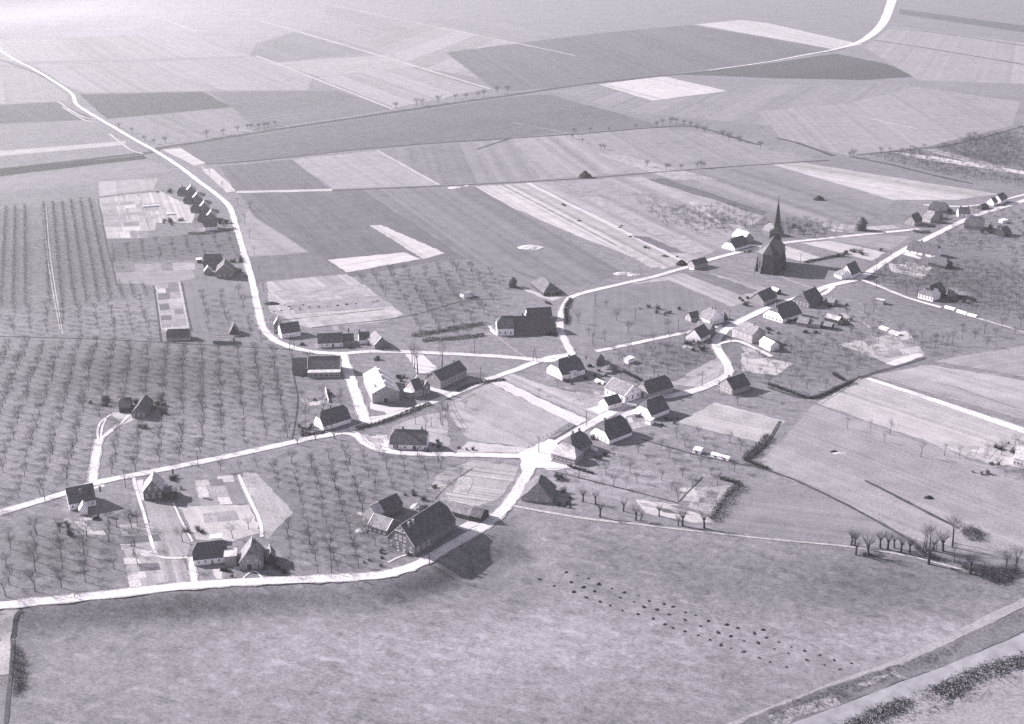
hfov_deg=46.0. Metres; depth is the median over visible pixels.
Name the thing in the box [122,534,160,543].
field
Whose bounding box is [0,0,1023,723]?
ground
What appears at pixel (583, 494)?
pollard willow
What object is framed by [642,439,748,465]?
ditch
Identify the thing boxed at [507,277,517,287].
hay barrack
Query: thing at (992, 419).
road
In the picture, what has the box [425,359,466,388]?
school building
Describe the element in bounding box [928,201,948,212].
farmhouse
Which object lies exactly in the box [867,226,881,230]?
garden bed
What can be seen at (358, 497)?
fruit tree
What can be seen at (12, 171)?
field
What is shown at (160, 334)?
ditch
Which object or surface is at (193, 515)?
field
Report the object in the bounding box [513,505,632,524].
track
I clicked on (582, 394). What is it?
garden bed
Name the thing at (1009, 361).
field
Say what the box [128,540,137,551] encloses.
fruit tree
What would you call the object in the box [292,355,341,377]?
village hall
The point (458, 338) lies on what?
track
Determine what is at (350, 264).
field
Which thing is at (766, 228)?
barn
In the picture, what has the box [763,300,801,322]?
farmhouse
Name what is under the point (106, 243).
ditch
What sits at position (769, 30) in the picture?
field
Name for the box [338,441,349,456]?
fruit tree
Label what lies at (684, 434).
fruit tree
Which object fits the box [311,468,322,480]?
fruit tree
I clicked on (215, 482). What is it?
garden bed
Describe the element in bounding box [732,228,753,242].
barn
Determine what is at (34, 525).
fruit tree
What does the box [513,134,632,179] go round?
field
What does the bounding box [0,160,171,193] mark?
field
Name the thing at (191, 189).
row house
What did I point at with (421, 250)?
field
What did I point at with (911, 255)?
yard
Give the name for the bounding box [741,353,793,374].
field
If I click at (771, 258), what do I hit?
church
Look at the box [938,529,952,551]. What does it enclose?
pollard willow
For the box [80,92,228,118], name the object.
field
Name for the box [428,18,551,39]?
field
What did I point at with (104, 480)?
road
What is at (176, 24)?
track
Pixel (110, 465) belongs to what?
fruit tree
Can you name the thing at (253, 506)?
path
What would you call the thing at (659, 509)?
pollard willow
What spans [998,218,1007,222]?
shed
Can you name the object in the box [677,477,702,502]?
ditch
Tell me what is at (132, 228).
garden bed
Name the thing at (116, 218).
garden bed
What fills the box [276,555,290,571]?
fruit tree
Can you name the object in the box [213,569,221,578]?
yard
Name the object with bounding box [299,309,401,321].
garden bed
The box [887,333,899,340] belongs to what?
garden bed
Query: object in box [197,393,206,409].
fruit tree
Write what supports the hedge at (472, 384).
on the ground at (486, 626)
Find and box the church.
[755,196,786,274]
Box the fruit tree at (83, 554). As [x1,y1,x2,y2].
[79,548,88,564]
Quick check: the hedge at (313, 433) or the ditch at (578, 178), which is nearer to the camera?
the hedge at (313, 433)
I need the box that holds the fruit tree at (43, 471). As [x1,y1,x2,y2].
[37,467,48,478]
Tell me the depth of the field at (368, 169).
1078.72 m
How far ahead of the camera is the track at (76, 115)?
1345.10 m
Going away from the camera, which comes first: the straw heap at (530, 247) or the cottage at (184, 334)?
the cottage at (184, 334)
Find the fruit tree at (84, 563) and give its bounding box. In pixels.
[77,558,91,573]
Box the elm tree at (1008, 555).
[1000,546,1015,568]
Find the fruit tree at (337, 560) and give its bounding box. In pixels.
[332,555,342,567]
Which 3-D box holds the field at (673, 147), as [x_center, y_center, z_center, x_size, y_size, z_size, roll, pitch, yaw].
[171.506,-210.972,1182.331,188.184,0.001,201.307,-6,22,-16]
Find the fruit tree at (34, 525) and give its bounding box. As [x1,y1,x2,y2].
[26,516,43,534]
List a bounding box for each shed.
[196,257,201,262]
[213,337,234,343]
[229,321,238,334]
[367,513,399,535]
[448,500,488,522]
[460,290,472,297]
[623,355,634,363]
[796,316,809,327]
[808,318,821,327]
[821,321,834,329]
[824,297,837,306]
[824,313,843,322]
[875,298,885,304]
[947,287,965,298]
[977,203,988,209]
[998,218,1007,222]
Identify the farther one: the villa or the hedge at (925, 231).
the hedge at (925, 231)
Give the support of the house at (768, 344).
on the ground at (486, 626)
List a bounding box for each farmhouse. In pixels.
[131,394,153,417]
[203,254,233,277]
[358,329,388,348]
[387,498,455,555]
[496,312,555,335]
[521,474,555,502]
[546,354,584,379]
[590,414,632,443]
[722,235,749,250]
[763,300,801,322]
[792,285,823,307]
[906,240,941,256]
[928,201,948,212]
[964,217,984,229]
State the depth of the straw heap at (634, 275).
787.14 m
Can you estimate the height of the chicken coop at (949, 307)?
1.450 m
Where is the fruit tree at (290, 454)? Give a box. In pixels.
[285,449,296,464]
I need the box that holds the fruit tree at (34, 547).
[25,540,37,560]
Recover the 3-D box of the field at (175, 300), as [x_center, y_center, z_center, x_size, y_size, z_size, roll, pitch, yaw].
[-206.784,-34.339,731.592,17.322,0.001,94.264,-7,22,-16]
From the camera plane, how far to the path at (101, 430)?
563.21 m
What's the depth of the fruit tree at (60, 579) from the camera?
434.31 m
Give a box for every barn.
[119,397,132,412]
[238,536,264,569]
[364,493,402,519]
[525,306,551,316]
[530,277,561,295]
[587,349,603,364]
[688,257,707,269]
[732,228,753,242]
[762,223,783,234]
[922,210,939,222]
[928,255,952,268]
[994,225,1011,236]
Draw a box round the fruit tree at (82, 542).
[75,536,88,554]
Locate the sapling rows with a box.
[0,197,148,306]
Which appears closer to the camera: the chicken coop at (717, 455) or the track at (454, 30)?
the chicken coop at (717, 455)
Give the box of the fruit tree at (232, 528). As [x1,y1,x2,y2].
[226,521,238,537]
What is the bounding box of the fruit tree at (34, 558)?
[21,546,41,570]
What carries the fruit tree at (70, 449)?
on the ground at (486, 626)
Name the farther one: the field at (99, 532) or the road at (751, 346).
the road at (751, 346)
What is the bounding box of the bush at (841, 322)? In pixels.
[837,319,848,325]
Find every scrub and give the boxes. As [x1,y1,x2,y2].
[7,644,27,695]
[629,191,751,231]
[768,644,955,723]
[832,649,1022,723]
[841,696,917,723]
[858,551,883,557]
[870,149,1023,182]
[910,538,1023,583]
[925,652,1023,701]
[938,128,1023,164]
[959,523,986,540]
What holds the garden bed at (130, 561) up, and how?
on the field at (173, 570)
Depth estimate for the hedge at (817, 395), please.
605.59 m
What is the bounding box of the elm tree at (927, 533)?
[922,524,937,544]
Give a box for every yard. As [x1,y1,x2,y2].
[112,412,135,424]
[133,479,143,499]
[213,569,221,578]
[370,402,404,418]
[405,354,437,372]
[430,386,447,394]
[457,521,478,530]
[488,326,496,334]
[518,285,563,300]
[518,439,572,471]
[544,465,574,469]
[587,406,606,413]
[621,409,635,418]
[903,253,920,258]
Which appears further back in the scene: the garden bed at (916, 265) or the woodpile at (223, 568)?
the garden bed at (916, 265)
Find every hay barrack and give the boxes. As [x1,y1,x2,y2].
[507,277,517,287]
[854,217,867,230]
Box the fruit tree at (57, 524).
[54,516,68,532]
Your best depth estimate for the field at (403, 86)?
1551.59 m
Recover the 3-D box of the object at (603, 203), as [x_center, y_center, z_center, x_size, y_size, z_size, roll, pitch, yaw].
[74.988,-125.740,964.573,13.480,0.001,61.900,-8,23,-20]
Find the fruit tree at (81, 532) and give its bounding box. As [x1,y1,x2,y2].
[74,524,89,543]
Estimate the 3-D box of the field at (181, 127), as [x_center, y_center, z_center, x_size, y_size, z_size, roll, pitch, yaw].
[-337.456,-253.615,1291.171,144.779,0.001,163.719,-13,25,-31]
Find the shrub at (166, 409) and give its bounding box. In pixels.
[157,407,169,414]
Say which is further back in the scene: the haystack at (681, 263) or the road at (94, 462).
the haystack at (681, 263)
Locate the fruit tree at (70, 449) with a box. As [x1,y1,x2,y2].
[63,443,75,457]
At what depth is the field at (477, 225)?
879.30 m
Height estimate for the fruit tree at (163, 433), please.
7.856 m
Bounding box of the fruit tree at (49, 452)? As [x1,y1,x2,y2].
[43,447,55,461]
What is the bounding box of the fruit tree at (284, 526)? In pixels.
[279,518,294,535]
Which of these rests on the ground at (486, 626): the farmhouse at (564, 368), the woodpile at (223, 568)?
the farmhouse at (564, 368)
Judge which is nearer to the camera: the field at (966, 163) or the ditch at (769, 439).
the ditch at (769, 439)
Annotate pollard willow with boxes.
[579,486,587,501]
[597,499,607,516]
[631,502,640,520]
[654,503,662,516]
[678,509,689,525]
[696,507,710,528]
[848,525,858,545]
[851,530,859,545]
[852,538,862,554]
[862,531,875,556]
[877,529,886,548]
[884,531,894,549]
[889,529,898,548]
[899,529,910,552]
[903,535,916,552]
[920,536,940,564]
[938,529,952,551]
[965,548,978,574]
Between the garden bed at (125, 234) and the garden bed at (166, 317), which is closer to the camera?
the garden bed at (166, 317)
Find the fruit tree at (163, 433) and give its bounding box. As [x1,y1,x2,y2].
[155,430,164,443]
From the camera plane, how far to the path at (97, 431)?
564.25 m
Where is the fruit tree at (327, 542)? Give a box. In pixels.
[318,535,334,550]
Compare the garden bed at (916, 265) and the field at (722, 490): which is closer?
the field at (722, 490)
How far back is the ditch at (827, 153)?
1180.74 m
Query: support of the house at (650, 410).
on the ground at (486, 626)
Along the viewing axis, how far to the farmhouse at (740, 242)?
845.29 m
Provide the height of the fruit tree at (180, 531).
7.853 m
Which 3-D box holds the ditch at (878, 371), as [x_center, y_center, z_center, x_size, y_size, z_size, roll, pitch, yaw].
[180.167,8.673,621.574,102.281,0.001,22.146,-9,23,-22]
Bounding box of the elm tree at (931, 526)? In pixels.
[926,520,936,546]
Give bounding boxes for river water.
[791,633,1023,723]
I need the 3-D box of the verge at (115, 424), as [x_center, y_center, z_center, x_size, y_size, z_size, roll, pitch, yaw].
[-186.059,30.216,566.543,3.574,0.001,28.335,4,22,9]
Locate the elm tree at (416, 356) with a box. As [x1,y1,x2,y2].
[410,345,426,373]
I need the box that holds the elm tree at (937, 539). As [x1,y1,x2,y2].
[932,527,940,550]
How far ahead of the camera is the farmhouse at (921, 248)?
831.06 m
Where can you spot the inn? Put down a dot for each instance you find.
(573, 447)
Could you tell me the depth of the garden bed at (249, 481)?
513.98 m
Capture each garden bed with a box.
[59,517,70,522]
[62,522,77,527]
[66,527,85,534]
[84,520,101,524]
[88,524,109,530]
[101,202,118,205]
[103,209,114,212]
[103,213,118,216]
[104,216,125,220]
[104,222,121,226]
[105,227,120,230]
[107,232,119,238]
[119,201,134,204]
[119,231,129,237]
[120,212,144,215]
[120,544,131,549]
[121,219,141,221]
[122,226,139,229]
[123,221,138,225]
[123,557,140,563]
[124,205,135,207]
[126,197,140,200]
[127,571,146,579]
[128,579,141,586]
[130,231,137,237]
[133,544,151,548]
[134,263,161,271]
[136,203,158,207]
[136,549,154,556]
[138,231,146,236]
[138,563,159,570]
[139,214,158,218]
[141,557,157,562]
[145,207,158,210]
[147,230,158,236]
[156,284,167,288]
[157,288,165,292]
[158,293,169,299]
[159,303,169,309]
[160,310,173,315]
[160,315,171,319]
[161,320,171,327]
[166,287,179,292]
[167,282,178,287]
[169,302,182,308]
[170,292,180,298]
[171,319,186,326]
[172,262,195,270]
[172,314,184,318]
[174,309,183,313]
[195,480,209,485]
[196,486,208,497]
[199,497,218,505]
[202,512,215,522]
[207,486,228,496]
[209,479,224,485]
[215,511,238,521]
[217,496,231,504]
[237,476,255,486]
[241,487,255,496]
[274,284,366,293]
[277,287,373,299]
[285,296,383,307]
[290,301,390,313]
[296,307,393,315]
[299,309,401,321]
[308,396,317,401]
[308,401,316,405]
[332,325,339,330]
[374,438,383,442]
[376,434,387,438]
[430,492,437,496]
[436,491,446,496]
[445,466,462,475]
[445,476,456,491]
[453,477,473,494]
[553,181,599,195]
[569,400,580,403]
[575,391,589,396]
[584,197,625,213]
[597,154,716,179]
[616,245,661,267]
[635,422,641,427]
[639,502,656,507]
[640,421,648,426]
[650,503,671,508]
[659,236,691,253]
[659,508,677,513]
[664,200,684,210]
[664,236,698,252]
[671,505,692,510]
[671,509,691,514]
[676,235,705,251]
[678,500,688,504]
[686,492,697,496]
[688,201,709,211]
[691,223,711,232]
[694,502,705,507]
[696,487,707,491]
[698,492,705,496]
[700,202,726,212]
[704,498,716,503]
[705,213,719,222]
[706,492,717,497]
[708,487,718,491]
[711,213,737,223]
[729,224,750,233]
[742,225,760,233]
[745,347,757,352]
[749,352,763,357]
[834,224,843,228]
[848,225,854,229]
[861,335,879,344]
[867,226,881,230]
[874,351,890,358]
[878,225,891,229]
[883,343,892,349]
[886,225,901,228]
[886,349,902,356]
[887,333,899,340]
[889,341,904,348]
[898,330,912,339]
[899,265,911,271]
[900,347,911,354]
[902,339,917,346]
[905,261,916,267]
[908,346,922,353]
[914,263,928,270]
[919,269,933,274]
[924,149,999,170]
[926,149,1000,169]
[928,149,1001,168]
[931,149,1003,167]
[947,384,1016,407]
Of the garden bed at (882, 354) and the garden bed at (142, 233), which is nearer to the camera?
the garden bed at (882, 354)
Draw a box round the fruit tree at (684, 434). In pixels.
[679,432,691,445]
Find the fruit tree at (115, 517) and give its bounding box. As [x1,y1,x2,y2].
[111,512,120,527]
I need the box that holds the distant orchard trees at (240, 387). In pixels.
[0,125,1023,426]
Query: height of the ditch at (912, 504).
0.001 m
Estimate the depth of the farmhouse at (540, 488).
496.93 m
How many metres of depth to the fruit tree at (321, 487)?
498.40 m
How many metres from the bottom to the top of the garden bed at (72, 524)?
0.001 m
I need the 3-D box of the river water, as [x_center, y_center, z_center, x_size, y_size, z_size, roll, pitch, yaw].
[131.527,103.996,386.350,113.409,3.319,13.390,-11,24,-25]
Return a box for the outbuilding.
[599,393,621,409]
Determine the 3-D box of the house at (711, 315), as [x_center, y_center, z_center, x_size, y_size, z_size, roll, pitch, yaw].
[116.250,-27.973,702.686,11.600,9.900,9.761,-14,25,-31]
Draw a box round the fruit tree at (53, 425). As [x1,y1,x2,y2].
[45,420,60,436]
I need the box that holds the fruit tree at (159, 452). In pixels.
[150,448,163,461]
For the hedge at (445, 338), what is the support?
on the ground at (486, 626)
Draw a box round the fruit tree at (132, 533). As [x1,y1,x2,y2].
[122,527,144,543]
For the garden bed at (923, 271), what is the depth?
796.19 m
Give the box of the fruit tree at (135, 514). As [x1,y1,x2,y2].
[128,508,143,525]
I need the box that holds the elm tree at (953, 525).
[946,511,971,547]
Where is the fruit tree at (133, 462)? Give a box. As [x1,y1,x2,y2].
[130,455,141,470]
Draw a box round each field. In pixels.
[0,32,248,60]
[0,66,68,103]
[0,102,93,123]
[0,141,125,155]
[0,155,146,175]
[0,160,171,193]
[36,57,311,92]
[36,63,219,92]
[69,517,106,534]
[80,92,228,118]
[98,178,157,195]
[99,191,194,237]
[107,108,254,144]
[108,232,240,261]
[116,270,195,284]
[119,523,188,584]
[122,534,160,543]
[144,501,189,555]
[155,282,188,331]
[164,148,204,165]
[178,505,259,541]
[181,94,657,162]
[183,279,256,330]
[194,480,247,504]
[197,563,233,579]
[202,169,234,191]
[211,90,389,129]
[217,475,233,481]
[219,160,330,191]
[237,190,466,276]
[240,210,306,256]
[243,473,292,538]
[247,253,344,283]
[250,32,365,61]
[267,274,402,327]
[269,54,418,76]
[292,151,436,188]
[300,23,511,59]
[318,67,481,107]
[323,4,407,25]
[329,252,419,271]
[364,187,621,285]
[367,23,516,77]
[368,435,388,447]
[370,225,443,258]
[379,139,539,184]
[388,410,450,450]
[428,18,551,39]
[429,460,518,505]
[446,25,830,90]
[448,383,568,447]
[457,441,527,452]
[476,183,687,269]
[490,380,585,425]
[501,374,600,418]
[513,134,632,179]
[532,176,765,261]
[554,84,908,125]
[569,280,730,348]
[578,128,812,172]
[600,76,724,100]
[630,270,765,306]
[631,235,684,252]
[636,499,717,522]
[649,178,767,215]
[672,358,723,386]
[678,403,784,442]
[679,164,895,231]
[679,485,730,516]
[684,270,757,294]
[685,53,911,79]
[695,20,862,48]
[711,484,910,544]
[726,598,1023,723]
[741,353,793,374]
[754,404,1023,558]
[758,87,1020,154]
[776,162,996,199]
[785,246,819,260]
[804,241,884,260]
[806,157,1017,194]
[815,378,1023,465]
[826,235,908,249]
[839,335,924,362]
[863,27,1023,83]
[867,256,905,283]
[872,365,1023,418]
[886,353,923,365]
[888,263,931,277]
[894,152,1023,173]
[899,9,1023,31]
[935,346,1023,376]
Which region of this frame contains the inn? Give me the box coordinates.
[550,428,592,464]
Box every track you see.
[43,207,60,329]
[46,207,62,333]
[57,101,91,118]
[62,107,99,122]
[109,134,142,153]
[152,16,197,31]
[169,151,196,165]
[201,166,232,190]
[236,189,331,192]
[257,56,392,108]
[262,21,490,88]
[312,66,410,76]
[320,2,575,55]
[376,150,439,184]
[430,334,489,342]
[512,122,566,132]
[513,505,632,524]
[633,523,980,574]
[818,403,1012,466]
[821,379,859,402]
[854,115,916,128]
[974,317,1023,332]
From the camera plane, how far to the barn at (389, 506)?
484.31 m
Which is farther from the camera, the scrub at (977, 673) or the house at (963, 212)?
the house at (963, 212)
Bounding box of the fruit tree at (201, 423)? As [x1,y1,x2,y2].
[194,419,207,434]
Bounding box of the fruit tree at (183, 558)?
[182,554,193,568]
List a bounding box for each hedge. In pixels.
[188,227,234,234]
[301,430,324,435]
[356,401,430,428]
[411,322,482,336]
[422,333,484,341]
[455,377,504,391]
[562,297,572,324]
[567,464,593,473]
[621,369,641,380]
[707,480,743,520]
[719,476,739,483]
[741,432,771,458]
[743,457,768,468]
[767,379,853,398]
[804,255,840,262]
[831,371,843,380]
[910,229,930,233]
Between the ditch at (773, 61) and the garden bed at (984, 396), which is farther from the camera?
the ditch at (773, 61)
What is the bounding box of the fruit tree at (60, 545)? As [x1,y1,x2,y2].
[50,540,65,556]
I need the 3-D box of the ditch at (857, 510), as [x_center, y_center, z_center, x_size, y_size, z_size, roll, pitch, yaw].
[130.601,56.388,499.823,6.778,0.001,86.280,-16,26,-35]
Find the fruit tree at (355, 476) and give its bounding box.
[349,471,360,484]
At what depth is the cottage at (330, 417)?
565.71 m
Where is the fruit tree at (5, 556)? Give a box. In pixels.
[0,552,10,567]
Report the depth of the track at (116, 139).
1192.25 m
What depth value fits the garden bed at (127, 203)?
968.71 m
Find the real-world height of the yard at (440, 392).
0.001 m
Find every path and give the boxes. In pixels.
[96,414,111,440]
[99,414,130,438]
[100,419,106,440]
[132,478,186,558]
[172,503,192,541]
[237,474,263,536]
[243,571,263,578]
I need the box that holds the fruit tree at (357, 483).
[350,476,363,491]
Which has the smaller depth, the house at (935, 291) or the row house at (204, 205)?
the house at (935, 291)
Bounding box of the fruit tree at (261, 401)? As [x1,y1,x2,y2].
[254,397,264,410]
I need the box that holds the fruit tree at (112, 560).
[106,553,117,568]
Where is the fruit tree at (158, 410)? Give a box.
[155,403,164,420]
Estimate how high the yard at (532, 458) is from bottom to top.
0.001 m
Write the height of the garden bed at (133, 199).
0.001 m
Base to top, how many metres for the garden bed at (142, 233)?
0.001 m
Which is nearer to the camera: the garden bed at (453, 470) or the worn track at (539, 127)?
the garden bed at (453, 470)
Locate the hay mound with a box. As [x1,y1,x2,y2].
[264,302,279,304]
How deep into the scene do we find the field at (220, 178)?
1045.39 m
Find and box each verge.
[87,439,104,481]
[102,414,131,438]
[187,558,198,581]
[341,354,370,421]
[343,431,517,457]
[555,228,914,353]
[596,324,722,351]
[720,340,772,356]
[861,279,941,307]
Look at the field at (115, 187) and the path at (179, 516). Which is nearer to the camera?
the path at (179, 516)
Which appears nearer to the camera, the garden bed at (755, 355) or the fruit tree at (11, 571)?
the fruit tree at (11, 571)
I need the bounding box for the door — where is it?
[246,564,252,568]
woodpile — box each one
[92,514,99,519]
[219,566,227,571]
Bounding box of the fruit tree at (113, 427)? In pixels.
[107,422,120,432]
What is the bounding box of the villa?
[404,373,429,397]
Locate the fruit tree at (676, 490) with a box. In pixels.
[672,484,682,495]
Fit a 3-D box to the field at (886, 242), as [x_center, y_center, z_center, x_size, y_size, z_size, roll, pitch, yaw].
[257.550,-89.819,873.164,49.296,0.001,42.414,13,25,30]
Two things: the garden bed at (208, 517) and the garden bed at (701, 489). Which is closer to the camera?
the garden bed at (208, 517)
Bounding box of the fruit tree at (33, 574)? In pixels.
[24,568,43,590]
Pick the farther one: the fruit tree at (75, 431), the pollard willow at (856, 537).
the fruit tree at (75, 431)
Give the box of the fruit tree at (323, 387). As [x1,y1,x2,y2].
[315,383,329,391]
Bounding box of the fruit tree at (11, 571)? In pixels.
[2,563,13,584]
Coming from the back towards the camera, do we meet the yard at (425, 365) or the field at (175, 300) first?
the field at (175, 300)
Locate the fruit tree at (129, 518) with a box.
[122,513,136,527]
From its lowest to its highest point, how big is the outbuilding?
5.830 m
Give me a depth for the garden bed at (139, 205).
965.63 m
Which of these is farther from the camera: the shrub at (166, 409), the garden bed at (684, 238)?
the garden bed at (684, 238)
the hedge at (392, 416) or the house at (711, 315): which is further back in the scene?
the house at (711, 315)
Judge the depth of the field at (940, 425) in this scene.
574.12 m
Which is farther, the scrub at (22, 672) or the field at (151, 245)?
the field at (151, 245)
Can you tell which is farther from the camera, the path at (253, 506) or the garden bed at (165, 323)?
the garden bed at (165, 323)
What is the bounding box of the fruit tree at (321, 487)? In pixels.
[314,479,326,497]
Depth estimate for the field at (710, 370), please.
627.36 m
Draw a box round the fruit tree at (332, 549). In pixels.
[324,542,340,557]
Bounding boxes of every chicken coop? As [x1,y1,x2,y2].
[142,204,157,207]
[595,378,603,384]
[693,446,702,453]
[711,452,729,460]
[879,325,889,330]
[888,330,899,335]
[944,305,954,310]
[956,309,966,314]
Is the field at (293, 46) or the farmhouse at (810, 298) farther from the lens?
the field at (293, 46)
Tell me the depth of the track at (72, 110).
1375.51 m
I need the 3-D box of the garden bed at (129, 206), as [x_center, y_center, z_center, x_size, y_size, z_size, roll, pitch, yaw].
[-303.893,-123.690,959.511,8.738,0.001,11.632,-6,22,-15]
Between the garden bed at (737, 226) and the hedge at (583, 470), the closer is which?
the hedge at (583, 470)
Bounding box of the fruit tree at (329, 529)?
[324,523,337,539]
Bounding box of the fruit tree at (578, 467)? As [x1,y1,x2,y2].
[573,463,584,478]
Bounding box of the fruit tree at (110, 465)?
[103,460,115,473]
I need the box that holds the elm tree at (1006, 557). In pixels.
[1002,549,1011,572]
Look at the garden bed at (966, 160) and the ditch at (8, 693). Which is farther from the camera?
the garden bed at (966, 160)
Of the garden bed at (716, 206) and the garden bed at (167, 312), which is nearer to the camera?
the garden bed at (167, 312)
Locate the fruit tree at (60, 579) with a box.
[51,568,66,587]
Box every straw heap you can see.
[355,528,366,532]
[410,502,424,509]
[448,186,461,188]
[517,245,543,249]
[613,272,632,274]
[627,273,641,276]
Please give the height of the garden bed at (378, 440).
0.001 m
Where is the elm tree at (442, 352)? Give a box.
[438,338,449,367]
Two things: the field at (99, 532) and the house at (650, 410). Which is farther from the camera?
the house at (650, 410)
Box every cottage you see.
[166,328,190,340]
[192,538,255,566]
[313,404,350,430]
[317,328,353,347]
[389,426,428,449]
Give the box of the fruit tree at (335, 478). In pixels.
[327,471,340,486]
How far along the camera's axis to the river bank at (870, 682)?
393.08 m
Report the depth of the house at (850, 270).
782.77 m
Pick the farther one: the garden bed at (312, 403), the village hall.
the village hall
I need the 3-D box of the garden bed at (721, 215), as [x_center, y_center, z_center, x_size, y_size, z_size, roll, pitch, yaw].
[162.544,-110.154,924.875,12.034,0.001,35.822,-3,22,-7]
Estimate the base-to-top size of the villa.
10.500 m
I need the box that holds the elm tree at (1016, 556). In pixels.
[1012,542,1023,571]
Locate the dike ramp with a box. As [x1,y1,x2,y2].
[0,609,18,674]
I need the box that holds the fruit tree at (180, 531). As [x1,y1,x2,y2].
[174,525,189,541]
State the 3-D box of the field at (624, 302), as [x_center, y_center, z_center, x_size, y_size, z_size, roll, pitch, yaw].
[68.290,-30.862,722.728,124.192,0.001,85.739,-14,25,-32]
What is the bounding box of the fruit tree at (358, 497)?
[356,490,367,510]
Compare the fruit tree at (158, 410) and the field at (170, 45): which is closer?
the fruit tree at (158, 410)
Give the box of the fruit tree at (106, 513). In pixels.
[103,508,118,522]
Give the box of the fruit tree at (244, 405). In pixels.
[238,399,249,413]
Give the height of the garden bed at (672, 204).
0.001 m
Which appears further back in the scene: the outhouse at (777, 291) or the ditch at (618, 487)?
the outhouse at (777, 291)
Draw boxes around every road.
[0,50,573,361]
[0,199,1023,608]
[0,353,572,514]
[89,439,102,481]
[188,557,196,582]
[337,353,370,423]
[343,431,519,457]
[557,228,919,353]
[595,325,722,351]
[713,0,895,69]
[716,340,771,356]
[821,283,837,294]
[858,278,940,307]
[867,377,1023,433]
[923,194,1023,206]
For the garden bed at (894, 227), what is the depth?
902.46 m
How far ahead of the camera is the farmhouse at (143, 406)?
577.40 m
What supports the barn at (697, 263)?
on the ground at (486, 626)
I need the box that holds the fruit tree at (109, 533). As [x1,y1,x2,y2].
[101,525,114,538]
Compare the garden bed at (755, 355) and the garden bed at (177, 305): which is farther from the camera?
the garden bed at (177, 305)
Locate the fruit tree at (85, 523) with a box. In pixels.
[78,514,91,536]
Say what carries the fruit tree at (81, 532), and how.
on the ground at (486, 626)
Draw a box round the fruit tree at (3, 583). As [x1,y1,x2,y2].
[0,574,12,596]
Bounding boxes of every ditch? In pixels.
[0,59,56,84]
[0,71,710,169]
[1,336,281,348]
[4,610,22,722]
[98,190,164,197]
[98,199,116,284]
[153,286,161,341]
[181,282,192,330]
[206,126,759,163]
[274,309,379,320]
[292,356,298,438]
[312,298,511,327]
[332,160,829,190]
[435,468,472,498]
[477,137,510,148]
[557,472,676,502]
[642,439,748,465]
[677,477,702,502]
[711,46,849,70]
[745,463,911,540]
[749,421,781,458]
[768,357,925,398]
[777,138,835,155]
[853,157,971,183]
[857,126,1023,154]
[865,480,958,528]
[876,40,1022,64]
[892,28,1023,45]
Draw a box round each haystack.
[265,544,276,564]
[578,171,591,178]
[676,260,687,265]
[812,195,824,200]
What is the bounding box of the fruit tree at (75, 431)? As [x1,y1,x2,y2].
[68,424,79,440]
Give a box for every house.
[66,483,100,514]
[142,468,176,499]
[177,184,196,195]
[183,191,202,203]
[190,200,209,212]
[197,209,216,221]
[203,218,217,230]
[273,315,300,337]
[604,377,641,402]
[634,394,669,425]
[636,374,673,398]
[685,310,699,321]
[686,321,715,342]
[698,306,723,324]
[718,373,750,395]
[734,322,765,343]
[749,287,776,305]
[759,336,779,350]
[834,260,860,278]
[905,212,922,225]
[918,281,945,301]
[935,210,942,218]
[956,206,970,216]
[987,197,997,205]
[994,192,1006,203]
[1012,444,1023,467]
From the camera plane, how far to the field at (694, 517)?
486.88 m
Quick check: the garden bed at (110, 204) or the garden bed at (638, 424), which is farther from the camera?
the garden bed at (110, 204)
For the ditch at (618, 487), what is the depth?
508.64 m
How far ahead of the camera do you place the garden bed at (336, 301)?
738.36 m
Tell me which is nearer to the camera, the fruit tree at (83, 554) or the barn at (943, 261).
the fruit tree at (83, 554)
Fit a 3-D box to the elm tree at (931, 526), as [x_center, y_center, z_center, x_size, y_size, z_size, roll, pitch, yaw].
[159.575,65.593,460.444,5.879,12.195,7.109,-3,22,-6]
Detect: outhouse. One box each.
[210,533,221,540]
[772,286,780,294]
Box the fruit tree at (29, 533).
[26,528,38,540]
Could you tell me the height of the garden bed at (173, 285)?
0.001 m
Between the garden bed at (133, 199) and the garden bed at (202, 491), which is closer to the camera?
the garden bed at (202, 491)
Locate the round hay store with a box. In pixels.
[601,364,618,373]
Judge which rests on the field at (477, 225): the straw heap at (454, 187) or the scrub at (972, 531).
the straw heap at (454, 187)
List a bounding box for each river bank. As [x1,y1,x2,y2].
[739,609,1023,723]
[768,693,839,723]
[858,670,905,686]
[867,658,1023,723]
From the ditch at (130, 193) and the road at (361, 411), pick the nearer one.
the road at (361, 411)
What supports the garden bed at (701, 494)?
on the field at (722, 490)
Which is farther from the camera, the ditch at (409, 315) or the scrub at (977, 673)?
the ditch at (409, 315)
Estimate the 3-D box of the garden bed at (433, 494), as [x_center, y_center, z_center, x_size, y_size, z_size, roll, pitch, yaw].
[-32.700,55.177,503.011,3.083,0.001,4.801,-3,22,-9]
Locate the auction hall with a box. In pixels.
[363,367,399,402]
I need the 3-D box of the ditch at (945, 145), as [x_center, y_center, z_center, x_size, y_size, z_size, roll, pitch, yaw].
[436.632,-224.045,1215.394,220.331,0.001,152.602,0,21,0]
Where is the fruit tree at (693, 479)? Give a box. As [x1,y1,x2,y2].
[687,474,697,488]
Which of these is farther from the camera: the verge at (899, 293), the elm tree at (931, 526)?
the verge at (899, 293)

